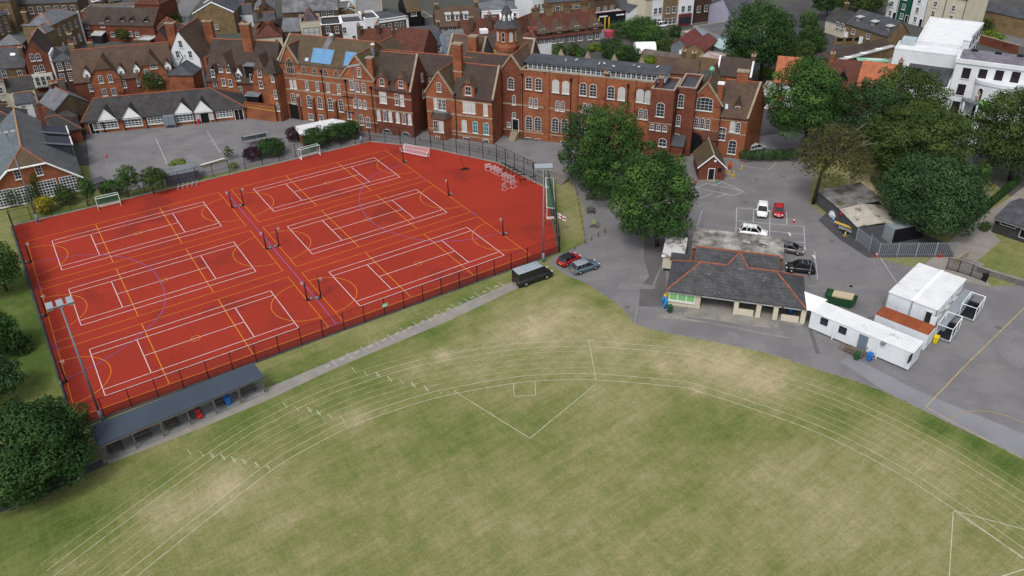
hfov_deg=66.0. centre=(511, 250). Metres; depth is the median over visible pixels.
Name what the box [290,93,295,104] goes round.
window
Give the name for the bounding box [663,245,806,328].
pavilion
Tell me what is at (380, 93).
window
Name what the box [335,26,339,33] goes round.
window
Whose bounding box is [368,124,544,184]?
court fence
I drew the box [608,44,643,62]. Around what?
bush
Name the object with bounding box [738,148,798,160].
hedge
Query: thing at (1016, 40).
hotel car park
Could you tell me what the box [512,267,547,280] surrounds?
windows
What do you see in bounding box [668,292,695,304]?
window
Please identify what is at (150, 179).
tree
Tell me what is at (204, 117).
door
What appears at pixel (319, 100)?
window
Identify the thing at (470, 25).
terraced house
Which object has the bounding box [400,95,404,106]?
window
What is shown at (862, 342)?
door
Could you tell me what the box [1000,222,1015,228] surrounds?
window
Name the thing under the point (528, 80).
window
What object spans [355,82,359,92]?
window
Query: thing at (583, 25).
terraced houses
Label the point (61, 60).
terraced house
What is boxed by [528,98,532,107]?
window
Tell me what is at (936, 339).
wheelie bin
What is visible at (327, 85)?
window
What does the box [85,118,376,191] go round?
playground
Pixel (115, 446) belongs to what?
picnic table
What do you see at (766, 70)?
bush
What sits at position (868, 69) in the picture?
terraced house
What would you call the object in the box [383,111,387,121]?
window
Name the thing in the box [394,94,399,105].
window
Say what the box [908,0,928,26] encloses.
terraced house
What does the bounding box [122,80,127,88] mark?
window
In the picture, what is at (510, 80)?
window
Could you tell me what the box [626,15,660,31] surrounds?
bush
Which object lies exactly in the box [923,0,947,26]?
terraced house
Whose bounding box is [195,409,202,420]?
plastic chair
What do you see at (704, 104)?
window
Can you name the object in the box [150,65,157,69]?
window
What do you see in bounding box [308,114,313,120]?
window
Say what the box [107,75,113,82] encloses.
window
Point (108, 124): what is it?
window
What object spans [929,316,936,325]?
door
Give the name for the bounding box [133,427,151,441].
picnic table
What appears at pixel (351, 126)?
hedge bush
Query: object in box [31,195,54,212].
golden shrub
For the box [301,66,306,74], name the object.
window
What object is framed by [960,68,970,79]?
window
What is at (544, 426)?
running track lines
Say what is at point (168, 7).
terraced house
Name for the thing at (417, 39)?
terraced house
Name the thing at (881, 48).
flint outbuilding
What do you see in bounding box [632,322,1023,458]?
field edging
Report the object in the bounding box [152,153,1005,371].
tarmac patches
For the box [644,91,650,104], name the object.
window
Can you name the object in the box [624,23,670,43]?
bush
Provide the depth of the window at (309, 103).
168.41 m
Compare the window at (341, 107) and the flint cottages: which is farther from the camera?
the flint cottages
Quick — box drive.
[760,109,785,135]
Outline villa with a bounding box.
[20,8,85,47]
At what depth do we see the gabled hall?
139.86 m
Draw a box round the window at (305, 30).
[303,28,308,34]
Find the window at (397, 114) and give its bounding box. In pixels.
[396,112,400,123]
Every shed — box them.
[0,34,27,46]
[134,35,155,43]
[692,228,783,270]
[816,183,881,220]
[838,204,893,238]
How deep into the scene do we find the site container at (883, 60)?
194.13 m
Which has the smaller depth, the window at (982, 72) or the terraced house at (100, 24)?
the window at (982, 72)
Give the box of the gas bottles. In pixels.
[662,295,667,308]
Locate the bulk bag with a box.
[828,211,834,217]
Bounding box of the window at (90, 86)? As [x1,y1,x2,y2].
[88,84,93,91]
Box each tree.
[0,241,21,291]
[0,308,20,353]
[0,354,28,399]
[0,394,99,510]
[2,330,33,358]
[52,188,78,203]
[77,179,95,205]
[97,179,123,194]
[113,164,140,196]
[138,166,169,193]
[555,103,614,190]
[575,101,650,200]
[606,140,699,246]
[720,0,801,81]
[762,55,852,154]
[790,39,816,64]
[791,117,877,204]
[792,24,828,54]
[811,0,841,16]
[830,76,909,152]
[831,0,890,11]
[858,65,955,144]
[859,98,980,181]
[871,150,998,236]
[963,85,1023,180]
[974,163,992,179]
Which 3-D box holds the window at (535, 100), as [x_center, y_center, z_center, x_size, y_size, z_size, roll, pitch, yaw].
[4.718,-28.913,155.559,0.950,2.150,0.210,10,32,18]
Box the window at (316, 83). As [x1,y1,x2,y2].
[315,82,319,91]
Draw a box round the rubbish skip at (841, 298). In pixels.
[825,288,857,308]
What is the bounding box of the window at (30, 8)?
[28,7,34,13]
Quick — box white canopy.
[804,291,827,328]
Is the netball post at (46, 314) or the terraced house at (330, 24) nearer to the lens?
the netball post at (46, 314)
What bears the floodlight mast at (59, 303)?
on the grass field
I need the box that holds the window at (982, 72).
[977,69,987,78]
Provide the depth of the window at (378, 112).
161.69 m
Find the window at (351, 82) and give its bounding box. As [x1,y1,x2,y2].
[349,80,353,90]
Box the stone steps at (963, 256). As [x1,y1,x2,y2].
[954,250,983,271]
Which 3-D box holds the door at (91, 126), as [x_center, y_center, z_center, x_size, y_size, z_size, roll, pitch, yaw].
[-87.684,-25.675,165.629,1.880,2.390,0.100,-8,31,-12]
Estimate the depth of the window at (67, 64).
183.50 m
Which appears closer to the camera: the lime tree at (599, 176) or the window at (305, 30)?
the lime tree at (599, 176)
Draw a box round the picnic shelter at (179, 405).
[90,363,268,463]
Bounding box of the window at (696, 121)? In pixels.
[693,117,698,128]
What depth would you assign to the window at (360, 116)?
163.79 m
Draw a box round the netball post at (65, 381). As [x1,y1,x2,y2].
[58,360,67,384]
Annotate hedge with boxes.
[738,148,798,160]
[969,175,1020,220]
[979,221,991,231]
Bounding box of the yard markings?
[103,123,1023,459]
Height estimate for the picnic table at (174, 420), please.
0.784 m
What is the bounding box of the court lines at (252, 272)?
[38,155,518,409]
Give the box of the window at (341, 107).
[338,99,344,112]
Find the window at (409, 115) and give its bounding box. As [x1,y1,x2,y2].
[408,114,411,125]
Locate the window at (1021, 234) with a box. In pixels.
[1018,229,1023,238]
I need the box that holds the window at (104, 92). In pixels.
[101,88,107,96]
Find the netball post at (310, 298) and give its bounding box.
[300,282,312,300]
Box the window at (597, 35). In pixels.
[595,33,599,39]
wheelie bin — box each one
[222,394,230,405]
[667,304,673,312]
[854,350,860,359]
[867,351,873,360]
[933,334,939,343]
[981,273,988,280]
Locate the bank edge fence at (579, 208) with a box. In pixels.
[575,185,585,239]
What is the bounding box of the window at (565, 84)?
[561,81,569,94]
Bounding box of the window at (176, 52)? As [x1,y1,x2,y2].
[175,51,180,58]
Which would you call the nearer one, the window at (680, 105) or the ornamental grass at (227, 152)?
the window at (680, 105)
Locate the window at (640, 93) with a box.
[635,89,643,103]
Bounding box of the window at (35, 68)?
[33,66,39,73]
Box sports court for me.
[14,142,556,414]
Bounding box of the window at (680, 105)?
[677,94,683,108]
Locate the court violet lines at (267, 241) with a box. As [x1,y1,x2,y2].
[38,166,500,376]
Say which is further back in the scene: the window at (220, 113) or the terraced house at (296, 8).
the terraced house at (296, 8)
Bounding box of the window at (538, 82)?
[534,78,541,91]
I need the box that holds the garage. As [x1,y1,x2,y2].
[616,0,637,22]
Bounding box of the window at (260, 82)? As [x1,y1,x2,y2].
[259,81,263,88]
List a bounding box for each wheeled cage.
[933,311,962,342]
[958,292,985,321]
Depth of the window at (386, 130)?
162.87 m
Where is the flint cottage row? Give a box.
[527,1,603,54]
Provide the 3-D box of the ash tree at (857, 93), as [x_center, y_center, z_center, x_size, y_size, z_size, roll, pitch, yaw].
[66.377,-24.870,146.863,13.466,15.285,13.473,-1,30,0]
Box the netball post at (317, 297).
[315,277,321,298]
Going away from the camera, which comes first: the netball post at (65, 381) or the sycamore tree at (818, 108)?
the netball post at (65, 381)
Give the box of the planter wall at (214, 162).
[201,158,224,167]
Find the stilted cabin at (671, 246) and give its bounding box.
[662,236,687,270]
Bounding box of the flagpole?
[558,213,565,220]
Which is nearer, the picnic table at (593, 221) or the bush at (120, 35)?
the picnic table at (593, 221)
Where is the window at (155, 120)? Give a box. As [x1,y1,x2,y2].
[146,116,163,124]
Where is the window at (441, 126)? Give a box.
[439,121,443,133]
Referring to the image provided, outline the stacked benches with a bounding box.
[177,181,196,188]
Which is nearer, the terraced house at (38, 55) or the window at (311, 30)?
the terraced house at (38, 55)
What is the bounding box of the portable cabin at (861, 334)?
[808,302,923,369]
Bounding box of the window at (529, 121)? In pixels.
[526,116,532,129]
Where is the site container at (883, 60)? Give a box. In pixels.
[856,57,888,69]
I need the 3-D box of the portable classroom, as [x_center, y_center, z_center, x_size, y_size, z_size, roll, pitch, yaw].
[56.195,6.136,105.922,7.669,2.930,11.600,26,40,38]
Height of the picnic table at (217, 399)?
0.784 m
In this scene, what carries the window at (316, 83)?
in the school building
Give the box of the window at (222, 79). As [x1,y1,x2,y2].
[221,78,226,86]
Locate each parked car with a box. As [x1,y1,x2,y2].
[107,0,121,2]
[556,252,580,267]
[569,258,599,274]
[657,21,668,26]
[739,222,767,235]
[750,142,765,151]
[756,200,769,217]
[773,202,785,217]
[784,240,804,255]
[785,259,815,274]
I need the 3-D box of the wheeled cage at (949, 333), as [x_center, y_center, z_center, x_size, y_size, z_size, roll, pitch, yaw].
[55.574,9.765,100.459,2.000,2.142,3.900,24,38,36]
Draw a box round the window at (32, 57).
[29,54,35,61]
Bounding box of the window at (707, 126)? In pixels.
[704,119,709,130]
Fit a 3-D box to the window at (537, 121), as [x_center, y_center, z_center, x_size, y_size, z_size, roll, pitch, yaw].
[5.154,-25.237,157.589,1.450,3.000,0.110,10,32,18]
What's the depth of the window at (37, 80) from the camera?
187.99 m
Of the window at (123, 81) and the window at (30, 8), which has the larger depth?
the window at (30, 8)
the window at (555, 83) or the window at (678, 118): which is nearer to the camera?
the window at (678, 118)
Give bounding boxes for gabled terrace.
[67,39,173,102]
[205,20,281,103]
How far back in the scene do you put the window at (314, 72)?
164.27 m
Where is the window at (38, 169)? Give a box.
[34,165,43,176]
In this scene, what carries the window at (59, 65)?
in the terraced house at (61, 60)
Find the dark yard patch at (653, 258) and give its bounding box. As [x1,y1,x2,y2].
[639,234,665,306]
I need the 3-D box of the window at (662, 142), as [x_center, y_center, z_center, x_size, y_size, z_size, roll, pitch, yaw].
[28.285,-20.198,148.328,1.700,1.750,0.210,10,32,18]
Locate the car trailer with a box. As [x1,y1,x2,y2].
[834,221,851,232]
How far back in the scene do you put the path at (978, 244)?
119.98 m
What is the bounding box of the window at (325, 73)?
[323,69,328,77]
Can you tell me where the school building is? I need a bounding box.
[262,4,765,158]
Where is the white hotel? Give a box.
[891,17,1023,124]
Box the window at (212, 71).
[210,69,215,77]
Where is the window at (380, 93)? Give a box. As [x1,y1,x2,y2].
[379,92,383,103]
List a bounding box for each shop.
[299,6,321,35]
[596,8,625,28]
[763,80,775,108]
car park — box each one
[88,0,133,4]
[991,31,1023,46]
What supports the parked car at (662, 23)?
on the street at (602, 34)
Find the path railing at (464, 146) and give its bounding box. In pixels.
[381,129,540,171]
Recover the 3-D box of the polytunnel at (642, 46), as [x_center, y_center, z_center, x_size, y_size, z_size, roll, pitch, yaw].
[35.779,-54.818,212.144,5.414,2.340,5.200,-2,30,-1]
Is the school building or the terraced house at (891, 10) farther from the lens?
the terraced house at (891, 10)
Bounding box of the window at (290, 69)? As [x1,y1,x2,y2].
[285,58,295,74]
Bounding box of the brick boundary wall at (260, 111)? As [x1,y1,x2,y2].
[243,101,277,121]
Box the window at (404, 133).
[401,132,410,137]
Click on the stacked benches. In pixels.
(187, 184)
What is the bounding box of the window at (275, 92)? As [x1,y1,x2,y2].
[274,90,277,99]
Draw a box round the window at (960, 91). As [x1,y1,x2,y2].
[955,84,965,95]
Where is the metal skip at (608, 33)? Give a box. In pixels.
[604,29,615,37]
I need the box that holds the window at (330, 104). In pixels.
[327,98,333,110]
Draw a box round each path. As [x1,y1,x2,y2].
[1,282,517,512]
[925,187,1023,286]
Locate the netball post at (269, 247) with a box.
[260,232,270,249]
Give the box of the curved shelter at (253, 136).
[242,131,269,147]
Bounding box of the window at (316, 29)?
[313,27,319,35]
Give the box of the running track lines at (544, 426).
[40,318,1023,575]
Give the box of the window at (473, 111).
[471,102,475,114]
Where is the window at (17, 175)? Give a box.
[13,170,21,180]
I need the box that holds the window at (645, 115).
[643,109,647,120]
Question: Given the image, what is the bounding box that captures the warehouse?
[355,0,382,13]
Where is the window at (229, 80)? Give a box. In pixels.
[228,79,232,87]
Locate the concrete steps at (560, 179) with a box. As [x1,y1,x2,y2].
[545,170,568,184]
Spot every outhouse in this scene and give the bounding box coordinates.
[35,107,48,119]
[154,24,167,41]
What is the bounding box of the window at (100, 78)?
[98,76,104,83]
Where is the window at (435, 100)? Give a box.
[433,98,437,109]
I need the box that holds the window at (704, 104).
[695,97,712,112]
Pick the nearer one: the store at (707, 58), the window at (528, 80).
the window at (528, 80)
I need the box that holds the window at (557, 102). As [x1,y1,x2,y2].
[555,101,559,111]
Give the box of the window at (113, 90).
[110,88,116,95]
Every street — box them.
[178,0,199,24]
[600,21,707,38]
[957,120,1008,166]
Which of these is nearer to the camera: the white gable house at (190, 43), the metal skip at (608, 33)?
the white gable house at (190, 43)
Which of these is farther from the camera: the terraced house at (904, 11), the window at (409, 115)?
the terraced house at (904, 11)
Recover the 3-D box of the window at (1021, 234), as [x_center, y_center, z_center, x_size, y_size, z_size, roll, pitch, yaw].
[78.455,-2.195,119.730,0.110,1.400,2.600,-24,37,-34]
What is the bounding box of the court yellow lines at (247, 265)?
[26,150,528,412]
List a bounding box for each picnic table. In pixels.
[106,440,123,454]
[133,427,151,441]
[163,416,179,430]
[188,406,203,419]
[214,395,230,406]
[240,383,256,395]
[586,192,593,198]
[586,205,594,213]
[589,219,598,226]
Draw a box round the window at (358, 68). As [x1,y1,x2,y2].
[357,67,361,77]
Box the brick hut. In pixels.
[693,137,726,181]
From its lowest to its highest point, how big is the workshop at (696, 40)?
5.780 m
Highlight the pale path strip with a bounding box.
[840,356,1023,457]
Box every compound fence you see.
[855,227,872,250]
[870,234,957,256]
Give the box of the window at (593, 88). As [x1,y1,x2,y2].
[589,84,596,97]
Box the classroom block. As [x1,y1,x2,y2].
[80,87,246,133]
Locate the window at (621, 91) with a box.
[617,87,624,101]
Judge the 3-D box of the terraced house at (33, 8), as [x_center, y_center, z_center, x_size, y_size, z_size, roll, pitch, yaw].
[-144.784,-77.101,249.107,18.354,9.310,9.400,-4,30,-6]
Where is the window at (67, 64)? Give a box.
[64,61,71,69]
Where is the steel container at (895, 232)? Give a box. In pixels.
[882,217,925,242]
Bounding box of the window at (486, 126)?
[483,123,489,135]
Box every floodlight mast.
[0,129,39,222]
[45,296,104,421]
[346,63,362,143]
[534,163,552,262]
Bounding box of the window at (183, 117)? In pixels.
[175,113,193,122]
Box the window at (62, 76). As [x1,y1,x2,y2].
[59,73,66,81]
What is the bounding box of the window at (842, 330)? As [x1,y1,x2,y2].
[838,326,846,334]
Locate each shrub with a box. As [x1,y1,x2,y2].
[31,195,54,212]
[167,158,186,166]
[229,162,237,169]
[241,145,261,159]
[284,126,298,141]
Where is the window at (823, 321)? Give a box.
[820,317,827,325]
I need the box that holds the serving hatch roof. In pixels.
[84,176,106,189]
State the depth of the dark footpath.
82.25 m
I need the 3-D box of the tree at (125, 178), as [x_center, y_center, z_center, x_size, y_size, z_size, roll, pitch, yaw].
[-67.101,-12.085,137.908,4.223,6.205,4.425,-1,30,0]
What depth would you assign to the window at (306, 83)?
166.66 m
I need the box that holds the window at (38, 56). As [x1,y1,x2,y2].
[35,53,41,60]
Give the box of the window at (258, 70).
[257,69,262,77]
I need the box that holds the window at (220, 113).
[215,109,233,118]
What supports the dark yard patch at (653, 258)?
on the school yard at (933, 370)
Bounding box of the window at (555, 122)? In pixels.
[552,118,558,132]
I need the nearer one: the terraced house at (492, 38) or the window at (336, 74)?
the window at (336, 74)
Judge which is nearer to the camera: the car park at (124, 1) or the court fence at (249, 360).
the court fence at (249, 360)
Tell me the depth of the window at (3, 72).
186.90 m
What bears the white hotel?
on the town ground at (998, 177)
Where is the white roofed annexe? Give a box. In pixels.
[295,119,345,146]
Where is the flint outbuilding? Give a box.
[819,38,895,71]
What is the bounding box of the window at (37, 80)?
[34,77,41,86]
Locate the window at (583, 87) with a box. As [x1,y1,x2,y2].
[579,83,586,96]
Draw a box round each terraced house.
[0,0,23,31]
[0,10,13,39]
[0,44,28,93]
[0,74,11,106]
[3,74,38,107]
[14,91,36,116]
[18,0,88,21]
[23,27,56,92]
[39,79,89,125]
[46,109,77,116]
[48,79,68,90]
[51,31,77,94]
[81,6,169,43]
[133,0,179,18]
[155,17,184,32]
[192,0,240,33]
[204,0,257,11]
[239,3,253,26]
[252,6,275,32]
[254,0,277,24]
[255,20,283,46]
[281,17,302,42]
[282,0,339,17]
[320,16,342,37]
[338,0,354,14]
[339,14,364,39]
[356,21,391,42]
[358,10,378,28]
[367,9,408,37]
[395,27,437,53]
[398,0,421,26]
[409,18,441,53]
[421,11,432,25]
[433,0,480,31]
[438,29,464,54]
[457,11,497,34]
[477,33,495,52]
[478,0,518,19]
[515,0,543,16]
[516,13,530,47]
[522,26,537,40]
[544,0,589,12]
[590,0,616,11]
[627,0,652,25]
[651,0,662,25]
[656,47,699,77]
[662,0,677,27]
[676,0,693,26]
[692,0,711,22]
[708,0,764,37]
[718,52,756,84]
[773,56,800,107]
[828,49,861,109]
[853,57,903,109]
[885,0,899,18]
[896,0,913,22]
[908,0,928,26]
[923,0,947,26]
[943,0,987,21]
[983,1,1023,37]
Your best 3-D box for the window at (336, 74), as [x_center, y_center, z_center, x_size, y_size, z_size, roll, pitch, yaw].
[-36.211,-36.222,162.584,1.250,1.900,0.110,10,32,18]
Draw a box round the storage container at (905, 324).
[874,306,935,349]
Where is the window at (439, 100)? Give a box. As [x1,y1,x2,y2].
[438,99,442,110]
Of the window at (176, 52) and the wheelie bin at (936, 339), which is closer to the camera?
the wheelie bin at (936, 339)
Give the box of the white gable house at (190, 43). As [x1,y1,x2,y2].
[164,17,215,90]
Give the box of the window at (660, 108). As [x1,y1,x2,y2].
[655,103,664,117]
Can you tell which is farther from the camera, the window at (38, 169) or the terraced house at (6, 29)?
the terraced house at (6, 29)
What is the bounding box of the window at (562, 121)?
[561,119,567,133]
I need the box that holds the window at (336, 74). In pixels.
[333,70,338,78]
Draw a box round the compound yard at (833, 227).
[819,213,953,256]
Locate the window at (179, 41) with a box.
[178,40,182,48]
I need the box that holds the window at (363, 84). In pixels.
[361,83,365,92]
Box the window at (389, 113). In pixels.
[388,111,392,122]
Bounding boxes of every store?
[681,29,702,35]
[699,50,728,70]
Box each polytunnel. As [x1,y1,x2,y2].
[633,41,655,52]
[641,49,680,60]
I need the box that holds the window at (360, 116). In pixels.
[359,115,364,125]
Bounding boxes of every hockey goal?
[95,192,120,209]
[298,143,320,159]
[546,177,554,218]
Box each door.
[88,122,100,133]
[199,112,209,122]
[233,109,243,119]
[512,119,518,131]
[707,168,714,179]
[856,334,868,350]
[892,224,925,242]
[924,328,935,348]
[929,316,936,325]
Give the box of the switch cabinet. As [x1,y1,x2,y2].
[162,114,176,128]
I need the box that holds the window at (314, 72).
[312,68,317,76]
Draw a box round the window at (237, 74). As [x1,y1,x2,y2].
[235,73,240,81]
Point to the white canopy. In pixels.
(814, 302)
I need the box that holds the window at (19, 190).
[12,185,36,205]
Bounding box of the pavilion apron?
[634,307,801,339]
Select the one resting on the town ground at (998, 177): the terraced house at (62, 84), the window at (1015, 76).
the terraced house at (62, 84)
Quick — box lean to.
[713,38,741,57]
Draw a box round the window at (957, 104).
[951,101,960,112]
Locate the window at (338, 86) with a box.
[337,85,340,94]
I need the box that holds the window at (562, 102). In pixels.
[560,101,564,111]
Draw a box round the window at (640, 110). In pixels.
[638,109,642,119]
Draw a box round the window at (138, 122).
[124,118,143,127]
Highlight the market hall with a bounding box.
[340,0,354,14]
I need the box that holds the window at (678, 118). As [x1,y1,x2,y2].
[675,115,680,126]
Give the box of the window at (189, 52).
[188,51,192,58]
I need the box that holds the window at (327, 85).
[326,83,330,92]
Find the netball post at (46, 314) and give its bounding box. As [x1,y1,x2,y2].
[40,295,47,316]
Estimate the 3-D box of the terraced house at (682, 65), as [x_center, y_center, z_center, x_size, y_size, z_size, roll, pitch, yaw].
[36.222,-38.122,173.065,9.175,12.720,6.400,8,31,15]
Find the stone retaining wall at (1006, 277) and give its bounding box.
[977,266,1023,285]
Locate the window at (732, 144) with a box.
[727,140,736,154]
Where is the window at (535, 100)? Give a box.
[533,98,537,108]
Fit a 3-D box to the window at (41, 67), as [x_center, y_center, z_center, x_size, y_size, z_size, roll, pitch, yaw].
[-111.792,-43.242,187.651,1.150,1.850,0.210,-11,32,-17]
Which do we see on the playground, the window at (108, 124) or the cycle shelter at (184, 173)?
the cycle shelter at (184, 173)
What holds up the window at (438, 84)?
in the school building
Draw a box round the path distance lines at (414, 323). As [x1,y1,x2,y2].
[331,284,502,361]
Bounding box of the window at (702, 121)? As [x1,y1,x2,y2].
[699,118,704,129]
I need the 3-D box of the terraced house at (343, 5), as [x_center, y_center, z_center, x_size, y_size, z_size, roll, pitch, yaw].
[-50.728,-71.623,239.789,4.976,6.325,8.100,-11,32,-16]
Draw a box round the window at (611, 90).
[607,86,614,99]
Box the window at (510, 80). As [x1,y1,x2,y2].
[507,78,514,90]
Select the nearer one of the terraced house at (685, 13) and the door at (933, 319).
the door at (933, 319)
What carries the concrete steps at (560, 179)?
on the grass field
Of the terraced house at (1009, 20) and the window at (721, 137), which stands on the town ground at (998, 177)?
the terraced house at (1009, 20)
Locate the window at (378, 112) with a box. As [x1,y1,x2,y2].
[377,110,380,120]
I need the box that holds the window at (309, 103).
[306,95,311,108]
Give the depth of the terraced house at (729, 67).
172.72 m
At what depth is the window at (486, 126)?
157.02 m
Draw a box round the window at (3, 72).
[0,69,6,77]
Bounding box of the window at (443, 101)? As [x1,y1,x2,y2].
[442,99,445,111]
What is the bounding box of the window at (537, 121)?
[534,117,540,130]
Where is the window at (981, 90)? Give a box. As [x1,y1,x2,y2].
[976,88,983,99]
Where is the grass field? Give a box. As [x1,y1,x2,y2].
[0,152,1023,575]
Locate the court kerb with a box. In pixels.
[10,141,558,426]
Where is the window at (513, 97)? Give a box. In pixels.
[512,95,515,105]
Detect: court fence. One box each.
[7,129,369,224]
[7,209,69,406]
[73,236,559,422]
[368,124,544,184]
[548,170,559,242]
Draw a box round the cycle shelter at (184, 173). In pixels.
[161,162,200,185]
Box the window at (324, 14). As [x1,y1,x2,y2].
[321,11,326,16]
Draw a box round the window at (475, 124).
[472,121,478,133]
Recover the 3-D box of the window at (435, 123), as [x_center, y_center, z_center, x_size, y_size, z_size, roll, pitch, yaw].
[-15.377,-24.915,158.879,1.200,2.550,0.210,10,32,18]
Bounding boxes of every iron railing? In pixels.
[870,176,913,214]
[946,258,989,282]
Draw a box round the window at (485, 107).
[483,104,487,116]
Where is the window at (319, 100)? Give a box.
[317,97,323,109]
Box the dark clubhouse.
[992,198,1023,242]
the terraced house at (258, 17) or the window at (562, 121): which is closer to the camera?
the window at (562, 121)
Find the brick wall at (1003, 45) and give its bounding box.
[978,34,1019,53]
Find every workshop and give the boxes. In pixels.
[80,3,134,16]
[670,28,717,58]
[693,22,755,45]
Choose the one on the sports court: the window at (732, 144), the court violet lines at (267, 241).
the court violet lines at (267, 241)
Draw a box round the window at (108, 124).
[99,121,118,129]
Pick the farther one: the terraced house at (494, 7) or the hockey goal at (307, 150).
the terraced house at (494, 7)
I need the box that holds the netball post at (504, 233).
[500,218,507,235]
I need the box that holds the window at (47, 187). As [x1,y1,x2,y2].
[36,178,58,197]
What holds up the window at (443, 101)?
in the school building
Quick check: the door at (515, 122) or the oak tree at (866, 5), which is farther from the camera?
the oak tree at (866, 5)
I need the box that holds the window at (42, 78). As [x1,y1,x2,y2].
[40,76,47,85]
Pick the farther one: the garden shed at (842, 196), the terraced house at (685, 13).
the terraced house at (685, 13)
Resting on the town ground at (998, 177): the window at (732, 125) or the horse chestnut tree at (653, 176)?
the horse chestnut tree at (653, 176)
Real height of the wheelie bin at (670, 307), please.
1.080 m
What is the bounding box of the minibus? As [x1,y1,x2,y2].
[512,261,552,287]
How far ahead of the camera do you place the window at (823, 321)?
100.25 m
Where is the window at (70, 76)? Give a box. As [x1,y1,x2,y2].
[68,72,72,80]
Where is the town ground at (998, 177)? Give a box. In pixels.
[0,0,1023,196]
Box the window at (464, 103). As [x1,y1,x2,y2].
[462,101,466,113]
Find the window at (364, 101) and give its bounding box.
[363,100,367,109]
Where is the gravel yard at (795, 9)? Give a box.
[768,0,842,49]
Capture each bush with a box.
[114,28,129,39]
[172,11,182,21]
[254,137,285,155]
[300,125,330,145]
[323,122,348,143]
[342,120,361,138]
[552,43,566,55]
[567,41,579,55]
[575,46,587,57]
[587,42,602,51]
[600,34,622,58]
[607,20,636,38]
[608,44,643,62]
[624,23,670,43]
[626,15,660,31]
[638,54,656,63]
[655,37,675,51]
[669,24,682,37]
[756,66,774,78]
[798,9,819,27]
[982,18,994,30]
[982,30,1006,39]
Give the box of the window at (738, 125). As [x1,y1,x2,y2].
[734,122,740,133]
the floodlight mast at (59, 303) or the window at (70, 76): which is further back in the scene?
the window at (70, 76)
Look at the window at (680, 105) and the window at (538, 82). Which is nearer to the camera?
the window at (680, 105)
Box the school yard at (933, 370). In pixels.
[371,131,1023,433]
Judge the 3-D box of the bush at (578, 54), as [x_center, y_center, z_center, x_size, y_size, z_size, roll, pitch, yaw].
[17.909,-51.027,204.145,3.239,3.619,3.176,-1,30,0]
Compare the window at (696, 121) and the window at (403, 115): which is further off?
the window at (403, 115)
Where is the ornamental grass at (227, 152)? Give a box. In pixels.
[223,146,233,157]
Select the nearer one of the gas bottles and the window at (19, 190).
the gas bottles
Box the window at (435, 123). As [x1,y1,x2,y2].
[433,120,438,132]
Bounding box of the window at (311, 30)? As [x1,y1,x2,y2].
[308,27,313,34]
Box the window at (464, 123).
[461,120,467,132]
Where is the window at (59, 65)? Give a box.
[56,63,63,70]
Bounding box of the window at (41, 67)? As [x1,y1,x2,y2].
[39,65,45,72]
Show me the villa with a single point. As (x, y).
(55, 25)
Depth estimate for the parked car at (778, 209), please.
128.93 m
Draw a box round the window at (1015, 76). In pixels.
[1010,72,1020,82]
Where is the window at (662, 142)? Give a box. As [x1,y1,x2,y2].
[657,138,666,147]
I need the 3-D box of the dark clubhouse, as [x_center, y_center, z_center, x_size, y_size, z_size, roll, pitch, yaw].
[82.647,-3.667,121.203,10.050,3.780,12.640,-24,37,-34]
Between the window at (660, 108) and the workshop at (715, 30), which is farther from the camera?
the workshop at (715, 30)
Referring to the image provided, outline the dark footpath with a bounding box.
[0,459,107,512]
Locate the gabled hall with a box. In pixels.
[0,103,84,209]
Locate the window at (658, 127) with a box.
[655,125,660,131]
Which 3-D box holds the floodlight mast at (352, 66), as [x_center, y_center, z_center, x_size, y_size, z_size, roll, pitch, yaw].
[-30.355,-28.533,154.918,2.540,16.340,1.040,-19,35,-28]
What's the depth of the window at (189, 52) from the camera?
185.46 m
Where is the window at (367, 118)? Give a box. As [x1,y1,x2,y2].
[365,117,370,127]
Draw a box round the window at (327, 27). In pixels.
[326,26,330,33]
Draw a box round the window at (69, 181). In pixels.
[58,175,80,191]
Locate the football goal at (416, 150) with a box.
[401,143,428,156]
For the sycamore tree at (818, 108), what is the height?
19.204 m
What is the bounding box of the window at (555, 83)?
[551,80,559,93]
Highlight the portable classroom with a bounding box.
[885,263,974,330]
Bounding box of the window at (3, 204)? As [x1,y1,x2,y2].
[0,188,18,208]
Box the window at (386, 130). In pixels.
[382,129,391,134]
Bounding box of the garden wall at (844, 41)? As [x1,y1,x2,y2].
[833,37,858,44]
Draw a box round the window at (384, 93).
[382,92,386,103]
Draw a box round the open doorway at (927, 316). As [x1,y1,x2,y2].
[923,310,932,322]
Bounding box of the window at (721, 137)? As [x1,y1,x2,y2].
[718,127,725,140]
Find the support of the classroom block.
on the playground
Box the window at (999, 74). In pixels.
[993,70,1004,80]
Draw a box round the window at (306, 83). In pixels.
[305,81,309,90]
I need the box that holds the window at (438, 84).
[437,82,441,92]
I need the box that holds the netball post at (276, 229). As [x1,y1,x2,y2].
[274,227,279,246]
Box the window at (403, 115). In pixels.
[402,113,406,124]
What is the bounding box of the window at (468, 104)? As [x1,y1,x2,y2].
[467,101,470,113]
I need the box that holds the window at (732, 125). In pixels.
[728,121,734,132]
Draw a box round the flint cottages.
[824,0,909,44]
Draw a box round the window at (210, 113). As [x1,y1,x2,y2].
[209,112,213,119]
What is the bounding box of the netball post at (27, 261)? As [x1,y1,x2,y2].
[24,243,31,262]
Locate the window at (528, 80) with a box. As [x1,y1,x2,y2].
[525,77,532,90]
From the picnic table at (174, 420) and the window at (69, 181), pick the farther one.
the window at (69, 181)

